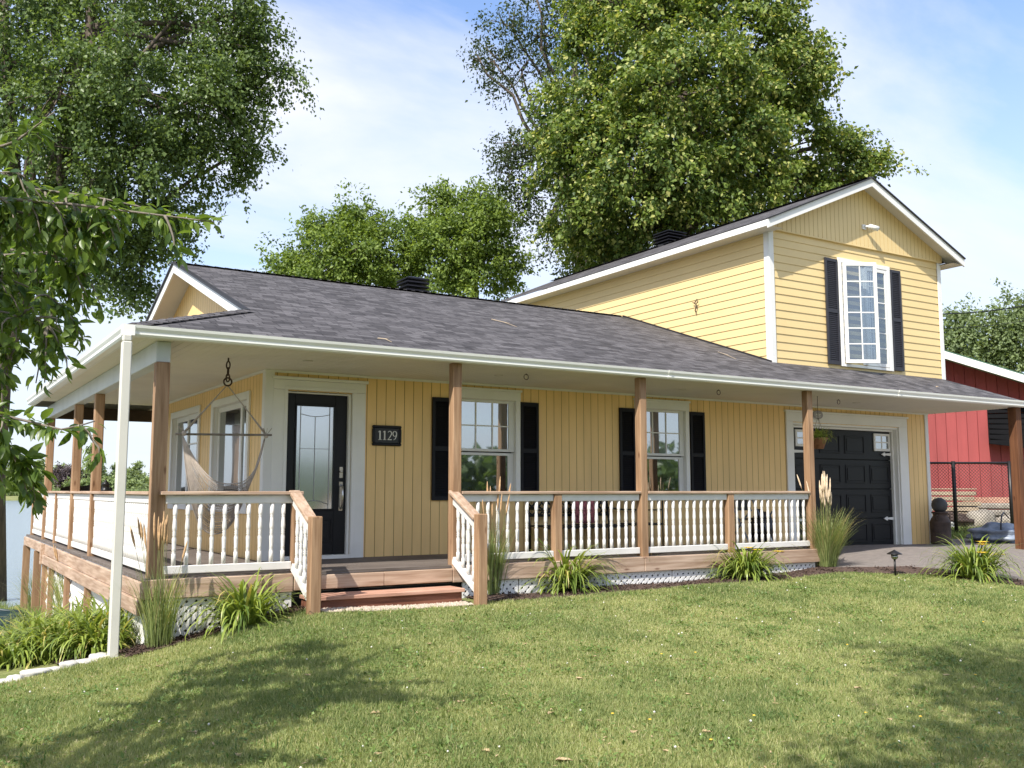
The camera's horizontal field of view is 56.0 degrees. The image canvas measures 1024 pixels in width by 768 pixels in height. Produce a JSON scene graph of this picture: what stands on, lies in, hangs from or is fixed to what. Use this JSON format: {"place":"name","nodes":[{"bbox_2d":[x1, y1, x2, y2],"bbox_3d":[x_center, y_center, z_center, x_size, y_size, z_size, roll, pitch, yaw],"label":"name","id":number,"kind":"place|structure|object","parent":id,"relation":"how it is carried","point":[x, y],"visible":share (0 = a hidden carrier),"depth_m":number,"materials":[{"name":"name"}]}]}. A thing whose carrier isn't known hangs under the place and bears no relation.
{"place":"outdoors","nodes":[
{"label":"outdoors","id":0,"kind":"place"},
{"bbox_2d":[8,566,41,611],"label":"ornamental grass","id":1,"kind":"object","parent":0,"point":[29,597],"depth_m":18.49,"materials":[{"name":"green plant"}]},
{"bbox_2d":[0,501,125,607],"bbox_3d":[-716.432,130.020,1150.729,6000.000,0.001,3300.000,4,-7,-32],"label":"lake","id":2,"kind":"structure","parent":0,"point":[18,525],"depth_m":49.34,"materials":[{"name":"blue liquid"}]},
{"bbox_2d":[0,496,1023,767],"bbox_3d":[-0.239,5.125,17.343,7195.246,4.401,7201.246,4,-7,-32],"label":"ground","id":3,"kind":"structure","parent":0,"point":[4,672],"depth_m":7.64,"materials":[{"name":"green plant"}]},
{"bbox_2d":[0,678,13,683],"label":"edging stone","id":4,"kind":"object","parent":3,"relation":"on","point":[3,679],"visible":0.48,"depth_m":8.18,"materials":[{"name":"white stone"}]},
{"bbox_2d":[0,608,27,629],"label":"rowing boat","id":5,"kind":"object","parent":3,"relation":"on","point":[4,612],"visible":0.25,"depth_m":15.54,"materials":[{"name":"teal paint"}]},
{"bbox_2d":[5,674,24,680],"bbox_3d":[-4.296,2.544,8.329,0.170,0.061,0.226,4,-7,-32],"label":"edging stone","id":6,"kind":"object","parent":3,"relation":"on","point":[15,676],"visible":0.55,"depth_m":8.29,"materials":[{"name":"white stone"}]},
{"bbox_2d":[0,599,49,628],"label":"bank grass","id":7,"kind":"structure","parent":3,"relation":"on","point":[5,606],"depth_m":16.85,"materials":[{"name":"green plant"}]},
{"bbox_2d":[19,668,51,676],"bbox_3d":[-4.191,2.548,8.477,0.257,0.084,0.179,4,-7,-32],"label":"edging stone","id":8,"kind":"object","parent":3,"relation":"on","point":[30,672],"visible":0.63,"depth_m":8.44,"materials":[{"name":"white stone"}]},
{"bbox_2d":[32,458,44,468],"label":"shore tree","id":9,"kind":"object","parent":3,"relation":"on","point":[42,461],"visible":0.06,"depth_m":361.01,"materials":[{"name":"green plant"}]},
{"bbox_2d":[47,666,59,671],"bbox_3d":[-4.116,2.551,8.594,0.224,0.049,0.128,4,-7,-32],"label":"edging stone","id":10,"kind":"object","parent":3,"relation":"on","point":[53,667],"visible":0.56,"depth_m":8.58,"materials":[{"name":"white stone"}]},
{"bbox_2d":[25,544,86,615],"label":"ornamental grass","id":11,"kind":"object","parent":3,"relation":"on","point":[57,597],"depth_m":14.31,"materials":[{"name":"green plant"}]},
{"bbox_2d":[52,461,70,488],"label":"shore tree","id":12,"kind":"object","parent":3,"relation":"on","point":[55,472],"visible":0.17,"depth_m":339.41,"materials":[{"name":"purple plant"}]},
{"bbox_2d":[59,660,77,668],"bbox_3d":[-4.011,2.550,8.717,0.120,0.084,0.150,-3,-7,27],"label":"edging stone","id":13,"kind":"object","parent":3,"relation":"on","point":[71,663],"visible":0.52,"depth_m":8.68,"materials":[{"name":"grey stone"}]},
{"bbox_2d":[54,463,87,488],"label":"shore tree","id":14,"kind":"object","parent":3,"relation":"on","point":[62,475],"visible":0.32,"depth_m":332.62,"materials":[{"name":"purple plant"}]},
{"bbox_2d":[6,488,148,495],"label":"reeds","id":15,"kind":"object","parent":3,"relation":"on","point":[11,493],"visible":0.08,"depth_m":305.97,"materials":[{"name":"brown plant"}]},
{"bbox_2d":[15,632,140,663],"bbox_3d":[-5.862,3.226,12.313,0.850,0.777,7.900,4,-7,-32],"label":"mulch bed","id":16,"kind":"object","parent":3,"relation":"on","point":[53,660],"visible":0.02,"depth_m":9.23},
{"bbox_2d":[0,623,55,671],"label":"daylily","id":17,"kind":"object","parent":16,"relation":"on","point":[8,653],"visible":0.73,"depth_m":9.12,"materials":[{"name":"green plant"}]},
{"bbox_2d":[0,616,62,642],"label":"daylily","id":18,"kind":"object","parent":16,"relation":"on","point":[12,630],"visible":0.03,"depth_m":10.68,"materials":[{"name":"green plant"}]},
{"bbox_2d":[0,601,71,634],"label":"daylily","id":19,"kind":"object","parent":16,"relation":"on","point":[24,620],"visible":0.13,"depth_m":12.12,"materials":[{"name":"green plant"}]},
{"bbox_2d":[0,607,77,650],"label":"daylily","id":20,"kind":"object","parent":16,"relation":"on","point":[35,624],"visible":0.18,"depth_m":9.76,"materials":[{"name":"green plant"}]},
{"bbox_2d":[3,618,105,668],"bbox_3d":[-4.501,2.567,9.368,1.082,0.650,0.950,-6,-9,42],"label":"daylily","id":21,"kind":"object","parent":16,"relation":"on","point":[44,653],"visible":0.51,"depth_m":9.22,"materials":[{"name":"green plant"}]},
{"bbox_2d":[4,606,108,668],"bbox_3d":[-4.558,2.609,9.615,1.310,0.776,1.485,-2,-7,14],"label":"daylily","id":22,"kind":"object","parent":16,"relation":"on","point":[42,620],"visible":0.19,"depth_m":9.47,"materials":[{"name":"green plant"}]},
{"bbox_2d":[25,600,89,625],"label":"daylily","id":23,"kind":"object","parent":16,"relation":"on","point":[55,616],"visible":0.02,"depth_m":11.93,"materials":[{"name":"green plant"}]},
{"bbox_2d":[10,596,140,657],"bbox_3d":[-4.332,2.550,9.763,1.460,0.873,1.571,4,-7,-32],"label":"daylily","id":24,"kind":"object","parent":16,"relation":"on","point":[97,613],"visible":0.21,"depth_m":9.70,"materials":[{"name":"green plant"}]},
{"bbox_2d":[31,612,141,664],"bbox_3d":[-4.209,2.546,9.467,1.124,0.695,1.269,4,-7,-32],"label":"daylily","id":25,"kind":"object","parent":16,"relation":"on","point":[74,643],"visible":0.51,"depth_m":9.22,"materials":[{"name":"green plant"}]},
{"bbox_2d":[48,609,143,659],"bbox_3d":[-4.007,2.523,9.425,1.004,0.554,1.051,4,-7,-32],"label":"daylily","id":26,"kind":"object","parent":16,"relation":"on","point":[100,643],"visible":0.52,"depth_m":9.30,"materials":[{"name":"green plant"}]},
{"bbox_2d":[46,588,146,644],"bbox_3d":[-4.168,2.595,9.991,1.401,0.871,1.545,4,-7,-32],"label":"daylily","id":27,"kind":"object","parent":16,"relation":"on","point":[107,610],"visible":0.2,"depth_m":9.86,"materials":[{"name":"green plant"}]},
{"bbox_2d":[56,591,145,619],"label":"daylily","id":28,"kind":"object","parent":16,"relation":"on","point":[88,602],"visible":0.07,"depth_m":11.85,"materials":[{"name":"green plant"}]},
{"bbox_2d":[61,474,101,486],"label":"shore tree","id":29,"kind":"object","parent":3,"relation":"on","point":[83,482],"visible":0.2,"depth_m":325.44,"materials":[{"name":"green plant"}]},
{"bbox_2d":[75,658,97,663],"bbox_3d":[-3.919,2.560,8.871,0.283,0.053,0.188,1,-6,-6],"label":"edging stone","id":30,"kind":"object","parent":3,"relation":"on","point":[87,660],"visible":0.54,"depth_m":8.85,"materials":[{"name":"grey stone"}]},
{"bbox_2d":[81,443,106,477],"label":"shore tree","id":31,"kind":"object","parent":3,"relation":"on","point":[87,461],"visible":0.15,"depth_m":344.75,"materials":[{"name":"green plant"}]},
{"bbox_2d":[89,652,106,658],"bbox_3d":[-3.865,2.554,9.017,0.206,0.070,0.206,4,-7,-32],"label":"edging stone","id":32,"kind":"object","parent":3,"relation":"on","point":[97,655],"visible":0.52,"depth_m":8.96,"materials":[{"name":"grey stone"}]},
{"bbox_2d":[109,462,115,477],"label":"shore tree","id":33,"kind":"object","parent":3,"relation":"on","point":[112,467],"visible":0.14,"depth_m":350.15,"materials":[{"name":"green plant"}]},
{"bbox_2d":[0,87,227,519],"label":"cherry tree","id":34,"kind":"object","parent":3,"relation":"on","point":[38,240],"visible":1,"depth_m":4.72,"materials":[{"name":"green plant"}]},
{"bbox_2d":[101,470,131,488],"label":"shore tree","id":35,"kind":"object","parent":3,"relation":"on","point":[110,479],"visible":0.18,"depth_m":331.11,"materials":[{"name":"green plant"}]},
{"bbox_2d":[126,466,139,481],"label":"shore tree","id":36,"kind":"object","parent":3,"relation":"on","point":[128,470],"visible":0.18,"depth_m":343.30,"materials":[{"name":"green plant"}]},
{"bbox_2d":[126,477,147,489],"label":"shore tree","id":37,"kind":"object","parent":3,"relation":"on","point":[135,484],"visible":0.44,"depth_m":331.90,"materials":[{"name":"green plant"}]},
{"bbox_2d":[130,460,145,478],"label":"shore tree","id":38,"kind":"object","parent":3,"relation":"on","point":[136,467],"visible":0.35,"depth_m":345.06,"materials":[{"name":"green plant"}]},
{"bbox_2d":[134,472,148,480],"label":"shore tree","id":39,"kind":"object","parent":3,"relation":"on","point":[141,476],"visible":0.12,"depth_m":342.80,"materials":[{"name":"green plant"}]},
{"bbox_2d":[138,475,149,487],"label":"shore tree","id":40,"kind":"object","parent":3,"relation":"on","point":[146,480],"visible":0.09,"depth_m":338.96,"materials":[{"name":"green plant"}]},
{"bbox_2d":[0,0,324,601],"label":"poplar tree","id":41,"kind":"object","parent":3,"relation":"on","point":[94,99],"visible":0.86,"depth_m":23.20,"materials":[{"name":"green plant"}]},
{"bbox_2d":[125,608,300,656],"bbox_3d":[-2.930,2.419,9.472,1.750,0.315,0.505,4,-7,-32],"label":"mulch bed","id":42,"kind":"object","parent":3,"relation":"on","point":[150,649],"visible":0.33,"depth_m":9.18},
{"bbox_2d":[122,512,198,647],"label":"ornamental grass","id":43,"kind":"object","parent":42,"relation":"on","point":[156,618],"depth_m":9.11,"materials":[{"name":"green plant"}]},
{"bbox_2d":[178,568,303,644],"bbox_3d":[-2.611,2.212,9.400,1.275,0.798,1.417,0,-6,-2],"label":"daylily","id":44,"kind":"object","parent":42,"relation":"on","point":[241,608],"visible":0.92,"depth_m":9.30,"materials":[{"name":"green plant"}]},
{"bbox_2d":[253,178,431,287],"bbox_3d":[-5.986,-1.122,33.364,6.564,12.109,4.407,-1,-6,10],"label":"box elder tree","id":45,"kind":"object","parent":3,"relation":"on","point":[338,255],"visible":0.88,"depth_m":33.06,"materials":[{"name":"green plant"}]},
{"bbox_2d":[321,601,473,612],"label":"gravel","id":46,"kind":"structure","parent":3,"relation":"on","point":[414,606],"depth_m":10.06,"materials":[{"name":"beige gravel"}]},
{"bbox_2d":[378,174,541,300],"bbox_3d":[-1.926,-1.317,32.973,6.126,12.476,4.521,-1,-6,5],"label":"box elder tree","id":47,"kind":"object","parent":3,"relation":"on","point":[470,233],"visible":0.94,"depth_m":32.68,"materials":[{"name":"green plant"}]},
{"bbox_2d":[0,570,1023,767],"bbox_3d":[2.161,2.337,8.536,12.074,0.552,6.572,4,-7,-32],"label":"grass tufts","id":48,"kind":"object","parent":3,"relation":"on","point":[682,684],"visible":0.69,"depth_m":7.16,"materials":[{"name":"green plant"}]},
{"bbox_2d":[3,574,1020,767],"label":"dry clippings","id":49,"kind":"object","parent":3,"relation":"on","point":[567,670],"visible":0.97,"depth_m":7.42,"materials":[{"name":"beige plant"}]},
{"bbox_2d":[20,177,1023,657],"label":"house","id":50,"kind":"structure","parent":3,"relation":"on","point":[624,383],"depth_m":13.95,"materials":[{"name":"yellow wood"}]},
{"bbox_2d":[60,486,80,493],"bbox_3d":[-8.055,2.375,17.989,0.579,0.951,0.600,-5,-8,41],"label":"patio chair","id":51,"kind":"object","parent":50,"relation":"on","point":[66,488],"visible":0.04,"depth_m":18.09,"materials":[{"name":"black metal"}]},
{"bbox_2d":[80,485,111,490],"bbox_3d":[-6.777,2.139,15.853,0.579,0.951,0.600,-5,-8,41],"label":"patio chair","id":52,"kind":"object","parent":50,"relation":"on","point":[85,488],"visible":0.03,"depth_m":15.99,"materials":[{"name":"black metal"}]},
{"bbox_2d":[101,479,109,490],"bbox_3d":[-5.131,1.273,12.157,0.110,0.158,0.105,4,-7,-32],"label":"lantern","id":53,"kind":"object","parent":50,"relation":"on","point":[105,485],"visible":0.94,"depth_m":12.12,"materials":[{"name":"black metal"}]},
{"bbox_2d":[167,405,200,509],"bbox_3d":[-5.192,1.201,15.386,0.140,1.590,1.900,4,-7,-32],"label":"window","id":54,"kind":"structure","parent":50,"relation":"in","point":[177,471],"depth_m":15.80,"materials":[{"name":"white paint"}]},
{"bbox_2d":[175,358,271,534],"bbox_3d":[-3.267,0.703,10.900,1.080,2.005,0.564,4,-7,-32],"label":"hammock chair","id":55,"kind":"object","parent":50,"relation":"hanging from","point":[190,461],"visible":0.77,"depth_m":10.78,"materials":[{"name":"fabric"}]},
{"bbox_2d":[208,390,250,513],"bbox_3d":[-3.844,0.963,13.234,0.140,1.590,1.860,4,-7,-32],"label":"window","id":56,"kind":"structure","parent":50,"relation":"in","point":[229,458],"depth_m":13.39,"materials":[{"name":"white paint"}]},
{"bbox_2d":[269,375,368,560],"bbox_3d":[-2.478,1.074,12.279,1.290,2.290,0.175,4,-7,-32],"label":"entry door","id":57,"kind":"structure","parent":50,"relation":"in","point":[313,434],"depth_m":12.34,"materials":[{"name":"black paint"}]},
{"bbox_2d":[372,425,401,445],"bbox_3d":[-1.660,0.686,12.771,0.420,0.270,0.038,4,-7,-32],"label":"number plaque","id":58,"kind":"object","parent":50,"relation":"attached to","point":[384,435],"visible":1,"depth_m":12.76,"materials":[{"name":"black paint"}]},
{"bbox_2d":[461,387,521,494],"bbox_3d":[-0.370,0.851,13.609,1.134,1.575,0.160,4,-7,-32],"label":"window","id":59,"kind":"structure","parent":50,"relation":"in","point":[492,424],"depth_m":13.68,"materials":[{"name":"white paint"}]},
{"bbox_2d":[528,501,628,550],"bbox_3d":[0.951,2.010,13.915,1.449,0.778,0.537,4,-7,-32],"label":"garden bench","id":60,"kind":"object","parent":50,"relation":"on","point":[569,526],"visible":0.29,"depth_m":13.88,"materials":[{"name":"brown wood"}]},
{"bbox_2d":[575,501,594,522],"bbox_3d":[1.069,1.844,14.105,0.430,0.390,0.186,4,-7,-32],"label":"cushion","id":61,"kind":"object","parent":60,"relation":"on","point":[584,510],"visible":0.39,"depth_m":14.02,"materials":[{"name":"red fabric"}]},
{"bbox_2d":[620,500,663,546],"bbox_3d":[1.927,2.078,14.426,0.600,0.755,0.440,4,-7,-32],"label":"side table","id":62,"kind":"object","parent":50,"relation":"on","point":[662,523],"visible":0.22,"depth_m":14.37,"materials":[{"name":"metal"}]},
{"bbox_2d":[633,398,690,490],"bbox_3d":[2.372,1.039,15.306,1.154,1.575,0.160,4,-7,-32],"label":"window","id":63,"kind":"structure","parent":50,"relation":"in","point":[667,427],"depth_m":15.41,"materials":[{"name":"white paint"}]},
{"bbox_2d":[734,500,772,541],"bbox_3d":[3.750,2.138,15.165,0.528,0.815,0.566,4,-7,-32],"label":"folding chair","id":64,"kind":"object","parent":50,"relation":"on","point":[745,508],"visible":0.3,"depth_m":15.25,"materials":[{"name":"black metal"}]},
{"bbox_2d":[751,509,772,542],"bbox_3d":[4.048,2.295,15.590,0.414,0.560,0.444,4,-7,-32],"label":"folding chair","id":65,"kind":"object","parent":50,"relation":"on","point":[759,526],"visible":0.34,"depth_m":15.46,"materials":[{"name":"black metal"}]},
{"bbox_2d":[813,410,822,418],"bbox_3d":[5.466,0.550,17.193,0.250,0.156,0.022,4,-7,-32],"label":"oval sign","id":66,"kind":"object","parent":50,"relation":"attached to","point":[817,414],"visible":0.95,"depth_m":17.18,"materials":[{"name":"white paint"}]},
{"bbox_2d":[813,396,836,448],"bbox_3d":[4.880,0.614,15.373,0.602,0.845,0.605,4,-7,-32],"label":"hanging basket","id":67,"kind":"object","parent":50,"relation":"hanging from","point":[820,438],"visible":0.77,"depth_m":15.25,"materials":[{"name":"plant"}]},
{"bbox_2d":[784,409,911,546],"bbox_3d":[6.143,1.851,17.640,3.390,2.612,0.255,4,-7,-32],"label":"garage door","id":68,"kind":"structure","parent":50,"relation":"in","point":[868,472],"depth_m":17.91,"materials":[{"name":"black paint"}]},
{"bbox_2d":[837,257,893,370],"bbox_3d":[6.635,-1.287,17.678,1.460,2.000,0.386,4,-7,-32],"label":"upper window","id":69,"kind":"structure","parent":50,"relation":"in","point":[867,277],"depth_m":17.74,"materials":[{"name":"white paint"}]},
{"bbox_2d":[29,573,1015,767],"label":"clover flowers","id":70,"kind":"object","parent":3,"relation":"on","point":[750,720],"visible":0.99,"depth_m":7.57,"materials":[{"name":"white plant"}]},
{"bbox_2d":[456,0,606,278],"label":"elm tree","id":71,"kind":"object","parent":3,"relation":"on","point":[544,46],"visible":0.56,"depth_m":32.90,"materials":[{"name":"green plant"}]},
{"bbox_2d":[556,757,572,760],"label":"fallen leaf","id":72,"kind":"object","parent":3,"relation":"on","point":[561,759],"visible":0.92,"depth_m":5.21,"materials":[{"name":"beige plant"}]},
{"bbox_2d":[467,566,834,600],"bbox_3d":[2.197,2.575,12.544,6.100,0.116,0.749,4,-7,-32],"label":"mulch bed","id":73,"kind":"object","parent":3,"relation":"on","point":[492,598],"visible":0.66,"depth_m":12.15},
{"bbox_2d":[470,477,515,594],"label":"ornamental grass","id":74,"kind":"object","parent":73,"relation":"on","point":[491,562],"depth_m":11.33,"materials":[{"name":"green plant"}]},
{"bbox_2d":[518,534,634,596],"bbox_3d":[0.693,2.389,12.030,1.616,1.019,1.670,0,-6,3],"label":"daylily","id":75,"kind":"object","parent":73,"relation":"on","point":[574,579],"visible":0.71,"depth_m":11.71,"materials":[{"name":"green plant"}]},
{"bbox_2d":[706,541,795,582],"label":"daylily","id":76,"kind":"object","parent":73,"relation":"on","point":[753,564],"visible":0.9,"depth_m":12.99,"materials":[{"name":"green plant"}]},
{"bbox_2d":[514,0,930,277],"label":"maple tree","id":77,"kind":"object","parent":3,"relation":"on","point":[605,134],"visible":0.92,"depth_m":25.03,"materials":[{"name":"green plant"}]},
{"bbox_2d":[611,621,983,739],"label":"dandelion flowers","id":78,"kind":"object","parent":3,"relation":"on","point":[755,715],"visible":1,"depth_m":6.10,"materials":[{"name":"yellow plant"}]},
{"bbox_2d":[793,471,860,566],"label":"ornamental grass","id":79,"kind":"object","parent":3,"relation":"on","point":[828,546],"depth_m":14.25,"materials":[{"name":"green plant"}]},
{"bbox_2d":[887,550,901,574],"bbox_3d":[5.350,2.515,13.452,0.210,0.395,0.210,4,-7,-32],"label":"path light","id":80,"kind":"object","parent":3,"relation":"on","point":[894,554],"visible":0.96,"depth_m":13.43,"materials":[{"name":"black metal"}]},
{"bbox_2d":[816,566,1023,584],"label":"mulch bed","id":81,"kind":"object","parent":3,"relation":"on","point":[907,569],"visible":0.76,"depth_m":13.75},
{"bbox_2d":[111,564,1023,659],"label":"mulch chips","id":82,"kind":"object","parent":81,"relation":"on","point":[182,637],"visible":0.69,"depth_m":11.45,"materials":[{"name":"brown wood"}]},
{"bbox_2d":[914,534,1023,585],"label":"daylily","id":83,"kind":"object","parent":81,"relation":"on","point":[972,564],"visible":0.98,"depth_m":13.07,"materials":[{"name":"green plant"}]},
{"bbox_2d":[931,488,981,526],"bbox_3d":[11.803,3.395,26.504,2.019,1.030,0.759,-3,-7,25],"label":"lumber stack","id":84,"kind":"object","parent":3,"relation":"on","point":[965,504],"visible":0.19,"depth_m":26.00,"materials":[{"name":"beige wood"}]},
{"bbox_2d":[951,524,977,538],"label":"rough grass","id":85,"kind":"structure","parent":3,"relation":"on","point":[957,534],"depth_m":21.58,"materials":[{"name":"green plant"}]},
{"bbox_2d":[932,511,974,522],"bbox_3d":[11.902,3.524,25.978,1.062,0.456,0.473,-4,-7,30],"label":"branch pile","id":86,"kind":"object","parent":85,"relation":"on","point":[960,516],"visible":0.41,"depth_m":25.78,"materials":[{"name":"brown wood"}]},
{"bbox_2d":[958,503,1009,517],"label":"stone slabs","id":87,"kind":"structure","parent":85,"relation":"on","point":[999,505],"depth_m":26.62,"materials":[{"name":"beige stone"}]},
{"bbox_2d":[963,497,1008,502],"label":"timber beam","id":88,"kind":"structure","parent":87,"relation":"on","point":[980,499],"depth_m":27.87,"materials":[{"name":"beige wood"}]},
{"bbox_2d":[930,461,1013,532],"bbox_3d":[11.218,2.760,22.526,5.173,1.900,0.088,0,-6,0],"label":"chain link fence","id":89,"kind":"object","parent":3,"relation":"on","point":[954,490],"visible":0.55,"depth_m":22.55,"materials":[{"name":"black metal"}]},
{"bbox_2d":[928,350,1023,511],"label":"barn","id":90,"kind":"structure","parent":3,"relation":"on","point":[976,436],"depth_m":30.05,"materials":[{"name":"red wood"}]},
{"bbox_2d":[965,509,995,527],"bbox_3d":[12.566,3.620,25.811,0.864,0.531,0.704,4,-7,-32],"label":"boulder","id":91,"kind":"object","parent":3,"relation":"on","point":[987,518],"visible":0.47,"depth_m":25.57,"materials":[{"name":"stone"}]},
{"bbox_2d":[942,292,1023,373],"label":"broadleaf tree","id":92,"kind":"object","parent":3,"relation":"on","point":[964,342],"visible":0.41,"depth_m":51.15,"materials":[{"name":"green plant"}]},
{"bbox_2d":[972,277,1023,372],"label":"broadleaf tree","id":93,"kind":"object","parent":3,"relation":"on","point":[1009,317],"visible":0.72,"depth_m":51.26,"materials":[{"name":"green plant"}]},
{"bbox_2d":[996,515,1009,522],"bbox_3d":[13.374,3.706,25.963,0.694,0.373,0.598,4,-7,-32],"label":"boulder","id":94,"kind":"object","parent":3,"relation":"on","point":[1004,518],"visible":0.15,"depth_m":25.77,"materials":[{"name":"stone"}]},
{"bbox_2d":[0,0,1023,476],"label":"sky","id":95,"kind":"structure","parent":0,"point":[944,79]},
{"bbox_2d":[815,539,1023,579],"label":"driveway","id":96,"kind":"structure","parent":0,"point":[865,555],"depth_m":15.77,"materials":[{"name":"concrete"}]},
{"bbox_2d":[929,511,951,543],"bbox_3d":[8.179,2.740,18.340,0.412,0.615,0.380,-1,-6,5],"label":"milk can","id":97,"kind":"object","parent":96,"relation":"on","point":[940,523],"visible":0.97,"depth_m":18.20,"materials":[{"name":"brown metal"}]},
{"bbox_2d":[931,498,947,511],"bbox_3d":[8.163,2.316,18.388,0.290,0.290,0.290,4,-7,-32],"label":"garden ball","id":98,"kind":"object","parent":97,"relation":"on","point":[939,504],"visible":0.99,"depth_m":18.29,"materials":[{"name":"grey stone"}]},
{"bbox_2d":[966,522,1014,542],"bbox_3d":[9.639,2.938,19.050,1.371,0.409,1.019,4,-7,-32],"label":"tarp bundle","id":99,"kind":"object","parent":96,"relation":"on","point":[993,531],"visible":0.73,"depth_m":18.77,"materials":[{"name":"plastic"}]},
{"bbox_2d":[1000,512,1009,529],"bbox_3d":[9.722,2.743,19.034,0.069,0.418,0.872,-5,-8,37],"label":"hose","id":100,"kind":"object","parent":99,"relation":"attached to","point":[1001,520],"visible":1,"depth_m":18.89,"materials":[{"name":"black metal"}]},
{"bbox_2d":[943,321,1020,328],"bbox_3d":[18.562,-2.620,36.999,9.548,1.311,0.022,1,-6,-11],"label":"power line","id":101,"kind":"object","parent":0,"point":[980,326],"visible":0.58,"depth_m":36.82,"materials":[{"name":"black metal"}]},
{"bbox_2d":[943,305,1023,314],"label":"power line","id":102,"kind":"object","parent":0,"point":[982,311],"visible":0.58,"depth_m":34.82,"materials":[{"name":"black metal"}]}
]}

